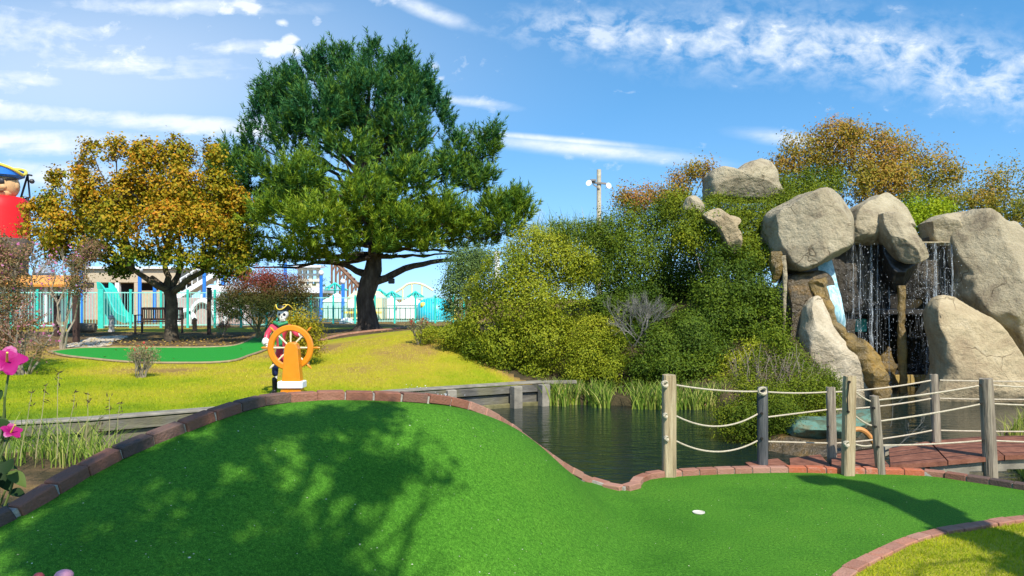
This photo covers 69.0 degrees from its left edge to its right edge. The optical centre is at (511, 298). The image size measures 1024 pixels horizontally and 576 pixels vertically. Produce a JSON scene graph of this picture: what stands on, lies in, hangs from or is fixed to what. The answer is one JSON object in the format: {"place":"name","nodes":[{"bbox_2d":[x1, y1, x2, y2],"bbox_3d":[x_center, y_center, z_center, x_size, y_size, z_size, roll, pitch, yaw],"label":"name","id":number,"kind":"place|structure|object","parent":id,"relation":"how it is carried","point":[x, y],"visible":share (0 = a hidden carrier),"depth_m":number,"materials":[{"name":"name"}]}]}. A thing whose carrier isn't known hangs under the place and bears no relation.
{"place":"outdoors","nodes":[
{"label":"outdoors","id":0,"kind":"place"},
{"bbox_2d":[67,323,96,332],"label":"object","id":1,"kind":"object","parent":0,"point":[88,327],"visible":0.65,"depth_m":26.41,"materials":[{"name":"grey stone"}]},
{"bbox_2d":[66,335,127,346],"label":"path","id":2,"kind":"structure","parent":0,"point":[107,339],"depth_m":22.82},
{"bbox_2d":[331,265,358,296],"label":"coaster hill","id":3,"kind":"structure","parent":0,"point":[349,276],"depth_m":57.93,"materials":[{"name":"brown wood"}]},
{"bbox_2d":[395,282,432,300],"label":"arched track","id":4,"kind":"structure","parent":0,"point":[411,284],"depth_m":55.94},
{"bbox_2d":[0,285,1023,507],"bbox_3d":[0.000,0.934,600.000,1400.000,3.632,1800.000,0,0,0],"label":"ground","id":5,"kind":"structure","parent":0,"point":[36,474],"depth_m":16.35,"materials":[{"name":"yellow plant"}]},
{"bbox_2d":[0,346,27,506],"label":"rose mallow","id":6,"kind":"object","parent":5,"relation":"on","point":[11,358],"visible":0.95,"depth_m":4.12,"materials":[{"name":"pink plant"}]},
{"bbox_2d":[0,163,33,274],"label":"giant pirate head","id":7,"kind":"object","parent":5,"relation":"on","point":[10,177],"visible":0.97,"depth_m":45.29},
{"bbox_2d":[20,174,34,272],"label":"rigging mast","id":8,"kind":"object","parent":5,"relation":"on","point":[31,181],"visible":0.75,"depth_m":46.95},
{"bbox_2d":[0,225,62,374],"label":"flowering shrub","id":9,"kind":"object","parent":5,"relation":"on","point":[12,260],"visible":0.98,"depth_m":15.90,"materials":[{"name":"brown plant"}]},
{"bbox_2d":[0,267,87,321],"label":"awning stall","id":10,"kind":"object","parent":5,"relation":"on","point":[63,300],"visible":0.31,"depth_m":38.50,"materials":[{"name":"fabric"}]},
{"bbox_2d":[53,295,59,335],"bbox_3d":[-15.038,0.615,24.600,0.160,1.450,0.160,0,0,0],"label":"timber post","id":11,"kind":"object","parent":5,"relation":"on","point":[55,332],"visible":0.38,"depth_m":24.54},
{"bbox_2d":[19,369,122,458],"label":"tall reeds","id":12,"kind":"object","parent":5,"relation":"on","point":[109,409],"visible":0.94,"depth_m":8.59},
{"bbox_2d":[32,233,111,348],"bbox_3d":[-12.240,-0.198,20.509,2.176,3.355,1.382,0,0,19],"label":"flowering shrub","id":13,"kind":"object","parent":5,"relation":"on","point":[73,280],"visible":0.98,"depth_m":20.43,"materials":[{"name":"brown plant"}]},
{"bbox_2d":[72,295,79,341],"bbox_3d":[-13.217,0.670,22.600,0.180,1.550,0.180,0,0,0],"label":"timber post","id":14,"kind":"object","parent":5,"relation":"on","point":[76,331],"visible":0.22,"depth_m":22.52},
{"bbox_2d":[108,315,114,331],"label":"garden pillar","id":15,"kind":"structure","parent":5,"relation":"on","point":[111,324],"depth_m":26.92,"materials":[{"name":"stone"}]},
{"bbox_2d":[97,282,132,324],"bbox_3d":[-17.051,0.242,32.100,1.801,1.928,2.000,0,0,0],"label":"slide","id":16,"kind":"object","parent":5,"relation":"on","point":[117,309],"visible":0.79,"depth_m":32.02,"materials":[{"name":"teal paint"}]},
{"bbox_2d":[0,289,267,328],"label":"metal fence","id":17,"kind":"object","parent":5,"relation":"on","point":[101,307],"visible":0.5,"depth_m":29.56,"materials":[{"name":"metal"}]},
{"bbox_2d":[10,131,259,341],"bbox_3d":[-11.633,-1.949,23.341,7.401,6.786,4.835,0,0,22],"label":"maple tree","id":18,"kind":"object","parent":5,"relation":"on","point":[136,196],"visible":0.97,"depth_m":22.32,"materials":[{"name":"orange plant"}]},
{"bbox_2d":[136,266,142,322],"bbox_3d":[-17.987,-0.144,36.000,0.285,2.847,0.271,0,0,0],"label":"ride mast","id":19,"kind":"object","parent":5,"relation":"on","point":[139,295],"visible":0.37,"depth_m":35.92,"materials":[{"name":"metal"}]},
{"bbox_2d":[123,341,161,377],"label":"shrub","id":20,"kind":"object","parent":5,"relation":"on","point":[140,357],"visible":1,"depth_m":15.57,"materials":[{"name":"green plant"}]},
{"bbox_2d":[83,267,213,319],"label":"building","id":21,"kind":"structure","parent":5,"relation":"on","point":[123,285],"depth_m":42.02,"materials":[{"name":"white paint"}]},
{"bbox_2d":[133,307,182,333],"bbox_3d":[-12.415,0.798,26.189,1.490,0.985,0.578,0,0,0],"label":"garden bench","id":22,"kind":"object","parent":5,"relation":"on","point":[179,314],"visible":0.7,"depth_m":26.42,"materials":[{"name":"brown wood"}]},
{"bbox_2d":[48,332,287,363],"bbox_3d":[-9.473,1.353,22.351,5.706,0.451,8.882,0,0,0],"label":"putting strip edging","id":23,"kind":"object","parent":5,"relation":"on","point":[156,362],"visible":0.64,"depth_m":18.72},
{"bbox_2d":[53,332,286,361],"bbox_3d":[-9.489,1.319,22.359,5.810,0.457,9.030,0,0,0],"label":"putting green","id":24,"kind":"object","parent":5,"relation":"on","point":[253,345],"visible":0.7,"depth_m":19.88,"materials":[{"name":"carpet"}]},
{"bbox_2d":[28,328,408,360],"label":"fallen leaves","id":25,"kind":"object","parent":24,"relation":"on","point":[216,342],"visible":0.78,"depth_m":22.54,"materials":[{"name":"brown plant"}]},
{"bbox_2d":[177,258,219,297],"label":"ride stairs","id":26,"kind":"structure","parent":5,"relation":"on","point":[196,286],"depth_m":40.00,"materials":[{"name":"metal"}]},
{"bbox_2d":[202,273,205,297],"bbox_3d":[-14.869,-0.234,36.000,0.285,3.028,0.271,0,0,0],"label":"ride mast","id":27,"kind":"object","parent":5,"relation":"on","point":[204,285],"visible":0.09,"depth_m":35.94,"materials":[{"name":"metal"}]},
{"bbox_2d":[206,287,211,334],"bbox_3d":[-10.465,0.476,25.770,0.190,1.734,0.200,0,0,0],"label":"timber post","id":28,"kind":"object","parent":5,"relation":"on","point":[209,292],"visible":0.87,"depth_m":25.75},
{"bbox_2d":[177,285,251,325],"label":"arched facade","id":29,"kind":"structure","parent":5,"relation":"on","point":[197,309],"depth_m":33.00,"materials":[{"name":"white paint"}]},
{"bbox_2d":[215,320,229,334],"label":"bush","id":30,"kind":"object","parent":5,"relation":"on","point":[223,326],"visible":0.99,"depth_m":25.63,"materials":[{"name":"green plant"}]},
{"bbox_2d":[0,331,512,419],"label":"grass","id":31,"kind":"structure","parent":5,"relation":"on","point":[138,384],"depth_m":15.27,"materials":[{"name":"plant"}]},
{"bbox_2d":[204,262,322,337],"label":"round bush","id":32,"kind":"object","parent":5,"relation":"on","point":[263,300],"visible":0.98,"depth_m":22.25,"materials":[{"name":"red plant"}]},
{"bbox_2d":[262,304,303,392],"bbox_3d":[-4.016,0.907,13.194,0.800,1.621,0.451,0,0,0],"label":"skeleton statue","id":33,"kind":"object","parent":5,"relation":"on","point":[282,312],"visible":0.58,"depth_m":13.22,"materials":[{"name":"red paint"}]},
{"bbox_2d":[0,380,576,454],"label":"timber bulkhead","id":34,"kind":"object","parent":5,"relation":"on","point":[514,396],"visible":0.41,"depth_m":11.55,"materials":[{"name":"wood"}]},
{"bbox_2d":[261,325,319,392],"bbox_3d":[-3.832,1.127,12.770,1.020,1.349,0.380,0,0,0],"label":"ship wheel","id":35,"kind":"object","parent":5,"relation":"on","point":[292,364],"visible":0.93,"depth_m":12.73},
{"bbox_2d":[248,288,337,316],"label":"dark shelter","id":36,"kind":"object","parent":5,"relation":"on","point":[326,291],"visible":0.16,"depth_m":47.50,"materials":[{"name":"white paint"}]},
{"bbox_2d":[272,302,334,366],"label":"shrub","id":37,"kind":"object","parent":5,"relation":"on","point":[302,321],"visible":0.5,"depth_m":16.91,"materials":[{"name":"green plant"}]},
{"bbox_2d":[294,265,324,287],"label":"building","id":38,"kind":"structure","parent":5,"relation":"on","point":[311,269],"depth_m":51.74,"materials":[{"name":"white paint"}]},
{"bbox_2d":[318,270,323,320],"bbox_3d":[-9.738,-0.088,38.000,0.285,2.736,0.271,0,0,0],"label":"ride mast","id":39,"kind":"object","parent":5,"relation":"on","point":[320,272],"visible":0.92,"depth_m":37.93,"materials":[{"name":"metal"}]},
{"bbox_2d":[324,293,346,318],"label":"white tent","id":40,"kind":"object","parent":5,"relation":"on","point":[336,302],"visible":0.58,"depth_m":44.20,"materials":[{"name":"fabric"}]},
{"bbox_2d":[340,279,345,318],"bbox_3d":[-8.623,0.130,38.000,0.285,2.300,0.271,0,0,0],"label":"ride mast","id":41,"kind":"object","parent":5,"relation":"on","point":[342,281],"visible":0.9,"depth_m":37.93,"materials":[{"name":"metal"}]},
{"bbox_2d":[312,306,416,321],"bbox_3d":[-7.513,0.805,38.000,5.263,0.890,0.060,0,0,-11],"label":"queue railing","id":42,"kind":"object","parent":5,"relation":"on","point":[343,308],"visible":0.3,"depth_m":37.88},
{"bbox_2d":[346,291,386,320],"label":"ride cabin","id":43,"kind":"object","parent":5,"relation":"on","point":[378,294],"visible":0.38,"depth_m":40.30,"materials":[{"name":"fabric"}]},
{"bbox_2d":[318,325,419,340],"bbox_3d":[-4.301,1.138,26.710,1.014,0.283,10.021,0,0,10],"label":"bed edging","id":44,"kind":"object","parent":5,"relation":"on","point":[356,332],"visible":0.63,"depth_m":23.88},
{"bbox_2d":[195,26,543,331],"bbox_3d":[-5.028,-4.011,25.345,10.145,10.560,8.745,0,0,38],"label":"pine tree","id":45,"kind":"object","parent":5,"relation":"on","point":[379,221],"visible":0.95,"depth_m":24.14,"materials":[{"name":"green plant"}]},
{"bbox_2d":[276,295,464,323],"bbox_3d":[-6.594,0.540,35.273,8.773,1.420,0.090,0,0,-10],"label":"metal fence","id":46,"kind":"object","parent":5,"relation":"on","point":[375,297],"visible":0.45,"depth_m":35.35,"materials":[{"name":"metal"}]},
{"bbox_2d":[387,296,398,317],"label":"white tent","id":47,"kind":"object","parent":5,"relation":"on","point":[390,302],"visible":0.46,"depth_m":44.40,"materials":[{"name":"fabric"}]},
{"bbox_2d":[397,296,419,318],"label":"white tent","id":48,"kind":"object","parent":5,"relation":"on","point":[405,303],"visible":0.62,"depth_m":44.17,"materials":[{"name":"fabric"}]},
{"bbox_2d":[404,313,429,344],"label":"rose bush","id":49,"kind":"object","parent":5,"relation":"on","point":[411,322],"visible":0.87,"depth_m":18.38,"materials":[{"name":"green plant"}]},
{"bbox_2d":[417,298,456,321],"bbox_3d":[-3.881,0.877,39.000,2.293,1.979,1.800,0,0,0],"label":"inflatable","id":50,"kind":"object","parent":5,"relation":"on","point":[429,307],"visible":0.25,"depth_m":38.29,"materials":[{"name":"teal paint"}]},
{"bbox_2d":[413,313,498,359],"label":"shrub","id":51,"kind":"object","parent":5,"relation":"on","point":[451,340],"visible":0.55,"depth_m":17.87,"materials":[{"name":"green plant"}]},
{"bbox_2d":[431,237,493,325],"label":"shrub","id":52,"kind":"object","parent":5,"relation":"on","point":[470,261],"visible":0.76,"depth_m":20.36,"materials":[{"name":"green plant"}]},
{"bbox_2d":[0,400,1023,575],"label":"putting green","id":53,"kind":"object","parent":5,"relation":"on","point":[530,494],"visible":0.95,"depth_m":4.39,"materials":[{"name":"carpet"}]},
{"bbox_2d":[33,569,73,575],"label":"mallow bud","id":54,"kind":"object","parent":53,"relation":"on","point":[65,572],"visible":1,"depth_m":2.59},
{"bbox_2d":[853,521,1023,575],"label":"grass patch","id":55,"kind":"object","parent":53,"relation":"on","point":[967,561],"visible":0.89,"depth_m":4.91,"materials":[{"name":"plant"}]},
{"bbox_2d":[0,390,1023,526],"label":"brick edging","id":56,"kind":"object","parent":5,"relation":"on","point":[54,486],"visible":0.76,"depth_m":4.93,"materials":[{"name":"brick"}]},
{"bbox_2d":[453,220,607,378],"bbox_3d":[0.471,0.124,17.288,3.728,4.154,2.649,0,0,0],"label":"shrub","id":57,"kind":"object","parent":5,"relation":"on","point":[540,311],"visible":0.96,"depth_m":16.95,"materials":[{"name":"green plant"}]},
{"bbox_2d":[526,208,625,251],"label":"bush","id":58,"kind":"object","parent":5,"relation":"on","point":[541,228],"depth_m":21.30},
{"bbox_2d":[557,310,634,390],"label":"shrub","id":59,"kind":"object","parent":5,"relation":"on","point":[595,342],"visible":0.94,"depth_m":16.04,"materials":[{"name":"green plant"}]},
{"bbox_2d":[586,169,610,294],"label":"lamp pole","id":60,"kind":"object","parent":5,"relation":"on","point":[593,182],"visible":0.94,"depth_m":43.87,"materials":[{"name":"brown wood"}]},
{"bbox_2d":[542,188,717,320],"bbox_3d":[3.359,-0.964,19.577,5.274,4.027,3.082,0,0,0],"label":"shrub","id":61,"kind":"object","parent":5,"relation":"on","point":[662,279],"visible":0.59,"depth_m":19.07,"materials":[{"name":"green plant"}]},
{"bbox_2d":[584,274,677,349],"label":"shrub","id":62,"kind":"object","parent":5,"relation":"on","point":[596,306],"visible":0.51,"depth_m":17.94,"materials":[{"name":"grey plant"}]},
{"bbox_2d":[603,290,677,345],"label":"dead shrub","id":63,"kind":"object","parent":5,"relation":"on","point":[649,312],"visible":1,"depth_m":16.06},
{"bbox_2d":[598,150,719,272],"bbox_3d":[4.156,-2.225,20.715,3.564,3.872,1.575,0,0,0],"label":"tree","id":64,"kind":"object","parent":5,"relation":"on","point":[688,174],"visible":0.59,"depth_m":20.62,"materials":[{"name":"orange plant"}]},
{"bbox_2d":[587,372,731,393],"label":"shrub","id":65,"kind":"object","parent":5,"relation":"on","point":[625,387],"visible":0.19,"depth_m":15.80,"materials":[{"name":"green plant"}]},
{"bbox_2d":[618,302,740,384],"bbox_3d":[3.657,1.076,16.174,2.766,2.004,1.767,0,0,-19],"label":"shrub","id":66,"kind":"object","parent":5,"relation":"on","point":[676,352],"visible":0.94,"depth_m":15.90,"materials":[{"name":"green plant"}]},
{"bbox_2d":[663,199,781,282],"bbox_3d":[5.122,-0.963,18.090,3.008,2.877,1.450,0,0,7],"label":"shrub","id":67,"kind":"object","parent":5,"relation":"on","point":[687,237],"visible":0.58,"depth_m":17.86,"materials":[{"name":"green plant"}]},
{"bbox_2d":[683,195,704,215],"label":"boulder","id":68,"kind":"object","parent":67,"relation":"on","point":[696,200],"visible":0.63,"depth_m":18.22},
{"bbox_2d":[702,208,742,252],"bbox_3d":[4.982,-1.602,17.719,0.902,1.092,0.758,0,0,0],"label":"boulder","id":69,"kind":"object","parent":67,"relation":"on","point":[728,223],"visible":0.84,"depth_m":17.42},
{"bbox_2d":[677,205,796,349],"bbox_3d":[5.101,-0.353,17.359,2.702,3.760,2.272,0,0,0],"label":"shrub","id":70,"kind":"object","parent":5,"relation":"on","point":[734,306],"visible":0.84,"depth_m":16.90,"materials":[{"name":"green plant"}]},
{"bbox_2d":[768,251,782,282],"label":"rock","id":71,"kind":"object","parent":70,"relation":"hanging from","point":[775,263],"visible":0.97,"depth_m":16.89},
{"bbox_2d":[782,255,787,330],"bbox_3d":[6.153,-0.132,16.947,0.213,1.722,0.171,0,0,23],"label":"hanging spout","id":72,"kind":"object","parent":71,"relation":"hanging from","point":[784,277],"visible":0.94,"depth_m":16.91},
{"bbox_2d":[643,177,840,284],"bbox_3d":[6.085,-1.600,19.168,5.310,3.269,2.488,0,0,0],"label":"vine mound","id":73,"kind":"object","parent":5,"relation":"on","point":[749,214],"visible":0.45,"depth_m":19.00,"materials":[{"name":"green plant"}]},
{"bbox_2d":[702,158,783,202],"bbox_3d":[6.248,-3.186,20.198,2.059,1.155,1.680,0,0,0],"label":"boulder","id":74,"kind":"object","parent":73,"relation":"on","point":[759,176],"visible":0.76,"depth_m":19.51,"materials":[{"name":"stone"}]},
{"bbox_2d":[696,329,803,383],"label":"shrub","id":75,"kind":"object","parent":5,"relation":"on","point":[756,343],"visible":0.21,"depth_m":15.81,"materials":[{"name":"green plant"}]},
{"bbox_2d":[723,341,822,404],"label":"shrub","id":76,"kind":"object","parent":5,"relation":"on","point":[766,374],"visible":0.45,"depth_m":11.89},
{"bbox_2d":[703,344,848,445],"bbox_3d":[4.349,1.645,11.871,2.035,1.806,2.566,0,0,38],"label":"butterfly bush","id":77,"kind":"object","parent":5,"relation":"on","point":[778,404],"visible":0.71,"depth_m":11.61,"materials":[{"name":"green plant"}]},
{"bbox_2d":[759,318,836,379],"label":"shrub","id":78,"kind":"object","parent":5,"relation":"on","point":[779,338],"visible":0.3,"depth_m":15.31,"materials":[{"name":"green plant"}]},
{"bbox_2d":[778,270,834,342],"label":"rock wall","id":79,"kind":"structure","parent":5,"relation":"on","point":[800,294],"depth_m":16.92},
{"bbox_2d":[760,187,854,273],"bbox_3d":[7.029,-1.587,17.721,1.954,1.970,2.446,0,0,0],"label":"boulder","id":80,"kind":"object","parent":79,"relation":"on","point":[806,231],"visible":0.9,"depth_m":16.78,"materials":[{"name":"stone"}]},
{"bbox_2d":[758,160,854,204],"bbox_3d":[8.069,-1.659,20.510,2.804,4.524,1.702,0,0,0],"label":"vine mound","id":81,"kind":"object","parent":5,"relation":"on","point":[808,178],"visible":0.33,"depth_m":20.51,"materials":[{"name":"green plant"}]},
{"bbox_2d":[768,433,871,459],"bbox_3d":[4.440,2.180,10.734,1.555,0.383,1.151,0,0,0],"label":"stone","id":82,"kind":"object","parent":5,"relation":"on","point":[800,449],"visible":0.32,"depth_m":10.54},
{"bbox_2d":[785,409,870,438],"bbox_3d":[4.719,1.861,10.993,1.368,0.419,0.838,0,0,0],"label":"stone ledge","id":83,"kind":"object","parent":82,"relation":"on","point":[814,427],"visible":0.51,"depth_m":10.73,"materials":[{"name":"teal stone"}]},
{"bbox_2d":[799,295,871,397],"bbox_3d":[7.432,1.366,16.928,1.943,2.877,1.371,0,0,0],"label":"boulder","id":84,"kind":"object","parent":5,"relation":"on","point":[821,336],"visible":0.52,"depth_m":16.35,"materials":[{"name":"stone"}]},
{"bbox_2d":[808,277,891,398],"bbox_3d":[7.522,1.012,16.628,1.742,3.014,0.653,0,0,16],"label":"stone channel","id":85,"kind":"object","parent":84,"relation":"on","point":[875,373],"visible":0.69,"depth_m":16.35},
{"bbox_2d":[661,374,1023,477],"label":"rope fence","id":86,"kind":"object","parent":5,"relation":"on","point":[669,415],"visible":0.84,"depth_m":7.63,"materials":[{"name":"grey wood"}]},
{"bbox_2d":[776,295,929,384],"bbox_3d":[8.700,1.250,19.430,4.900,3.000,2.360,0,0,0],"label":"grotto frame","id":87,"kind":"object","parent":5,"relation":"on","point":[880,322],"visible":0.22,"depth_m":20.49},
{"bbox_2d":[855,319,866,331],"bbox_3d":[8.823,0.687,19.200,0.620,0.330,0.040,0,0,0],"label":"teal panel","id":88,"kind":"object","parent":87,"relation":"attached to","point":[860,323],"visible":0.43,"depth_m":19.18,"materials":[{"name":"paint"}]},
{"bbox_2d":[856,427,872,448],"bbox_3d":[4.733,1.897,10.000,0.339,0.361,0.070,0,0,0],"label":"life ring","id":89,"kind":"object","parent":5,"relation":"on","point":[866,433],"visible":0.59,"depth_m":9.97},
{"bbox_2d":[758,107,982,211],"bbox_3d":[11.007,-3.256,22.942,7.229,5.310,2.834,0,0,0],"label":"autumn tree","id":90,"kind":"object","parent":5,"relation":"on","point":[874,178],"visible":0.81,"depth_m":22.71,"materials":[{"name":"orange plant"}]},
{"bbox_2d":[745,435,1023,474],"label":"footbridge","id":91,"kind":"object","parent":5,"relation":"on","point":[966,458],"visible":0.71,"depth_m":7.84,"materials":[{"name":"wood"}]},
{"bbox_2d":[841,375,1023,478],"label":"rope railing","id":92,"kind":"object","parent":91,"relation":"attached to","point":[988,440],"visible":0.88,"depth_m":7.44,"materials":[{"name":"brown wood"}]},
{"bbox_2d":[832,237,953,333],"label":"waterfall wall","id":93,"kind":"structure","parent":5,"relation":"on","point":[847,265],"depth_m":18.13,"materials":[{"name":"stone"}]},
{"bbox_2d":[818,245,934,351],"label":"waterfall","id":94,"kind":"structure","parent":93,"relation":"attached to","point":[833,290],"depth_m":16.73,"materials":[{"name":"white liquid"}]},
{"bbox_2d":[850,192,915,245],"bbox_3d":[8.784,-1.909,18.299,1.587,1.286,1.680,0,0,0],"label":"boulder","id":95,"kind":"object","parent":93,"relation":"on","point":[866,212],"visible":0.52,"depth_m":17.65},
{"bbox_2d":[878,211,928,263],"bbox_3d":[9.036,-1.416,17.479,0.873,1.255,1.330,0,0,0],"label":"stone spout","id":96,"kind":"object","parent":95,"relation":"attached to","point":[899,239],"visible":0.94,"depth_m":17.06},
{"bbox_2d":[876,244,917,293],"bbox_3d":[9.191,-0.727,17.702,0.899,1.238,0.929,0,0,0],"label":"stone spout","id":97,"kind":"object","parent":96,"relation":"attached to","point":[894,272],"visible":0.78,"depth_m":17.44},
{"bbox_2d":[917,211,966,245],"bbox_3d":[10.596,-1.693,18.288,1.011,0.869,1.262,0,0,0],"label":"boulder","id":98,"kind":"object","parent":93,"relation":"on","point":[940,228],"visible":0.75,"depth_m":17.88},
{"bbox_2d":[832,515,1023,575],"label":"brick edging","id":99,"kind":"object","parent":5,"relation":"on","point":[852,567],"visible":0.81,"depth_m":5.30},
{"bbox_2d":[900,192,964,374],"bbox_3d":[10.689,0.013,19.105,1.931,5.591,1.428,0,0,0],"label":"shrub","id":100,"kind":"object","parent":5,"relation":"on","point":[936,208],"visible":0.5,"depth_m":19.06,"materials":[{"name":"green plant"}]},
{"bbox_2d":[893,181,1023,227],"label":"shrub","id":101,"kind":"object","parent":5,"relation":"on","point":[990,202],"visible":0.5,"depth_m":19.82,"materials":[{"name":"green plant"}]},
{"bbox_2d":[915,295,1023,401],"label":"boulder","id":102,"kind":"object","parent":5,"relation":"on","point":[966,342],"visible":0.74,"depth_m":15.94,"materials":[{"name":"stone"}]},
{"bbox_2d":[945,208,1023,355],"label":"boulder","id":103,"kind":"object","parent":5,"relation":"on","point":[988,245],"visible":0.64,"depth_m":17.18,"materials":[{"name":"stone"}]},
{"bbox_2d":[957,148,1023,220],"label":"autumn tree","id":104,"kind":"object","parent":5,"relation":"on","point":[998,180],"visible":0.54,"depth_m":23.82,"materials":[{"name":"orange plant"}]},
{"bbox_2d":[997,403,1023,480],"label":"marsh grass","id":105,"kind":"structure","parent":5,"relation":"on","point":[1019,422],"depth_m":10.89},
{"bbox_2d":[0,0,1023,298],"label":"sky","id":106,"kind":"structure","parent":0,"point":[624,89],"materials":[{"name":"blue"}]},
{"bbox_2d":[73,385,1023,483],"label":"water","id":107,"kind":"structure","parent":0,"point":[618,444],"depth_m":12.25,"materials":[{"name":"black liquid"}]},
{"bbox_2d":[0,406,147,467],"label":"reeds","id":108,"kind":"object","parent":107,"relation":"on","point":[82,449],"visible":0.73,"depth_m":8.95,"materials":[{"name":"plant"}]},
{"bbox_2d":[537,376,736,410],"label":"reeds","id":109,"kind":"object","parent":107,"relation":"in","point":[595,397],"visible":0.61,"depth_m":15.02,"materials":[{"name":"plant"}]},
{"bbox_2d":[880,346,898,387],"bbox_3d":[9.312,1.741,18.609,0.675,1.101,0.675,0,0,0],"label":"mossy stone","id":110,"kind":"object","parent":107,"relation":"in","point":[890,365],"visible":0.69,"depth_m":18.42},
{"bbox_2d":[897,285,907,392],"bbox_3d":[9.114,1.163,17.403,0.259,2.954,0.216,0,0,0],"label":"support post","id":111,"kind":"object","parent":107,"relation":"in","point":[902,351],"visible":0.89,"depth_m":17.33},
{"bbox_2d":[844,244,966,385],"bbox_3d":[9.258,0.443,17.575,3.117,3.490,0.464,0,0,0],"label":"water spray","id":112,"kind":"object","parent":107,"relation":"on","point":[908,305],"visible":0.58,"depth_m":17.56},
{"bbox_2d":[889,389,926,443],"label":"bare twigs","id":113,"kind":"object","parent":107,"relation":"in","point":[907,422],"visible":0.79,"depth_m":9.87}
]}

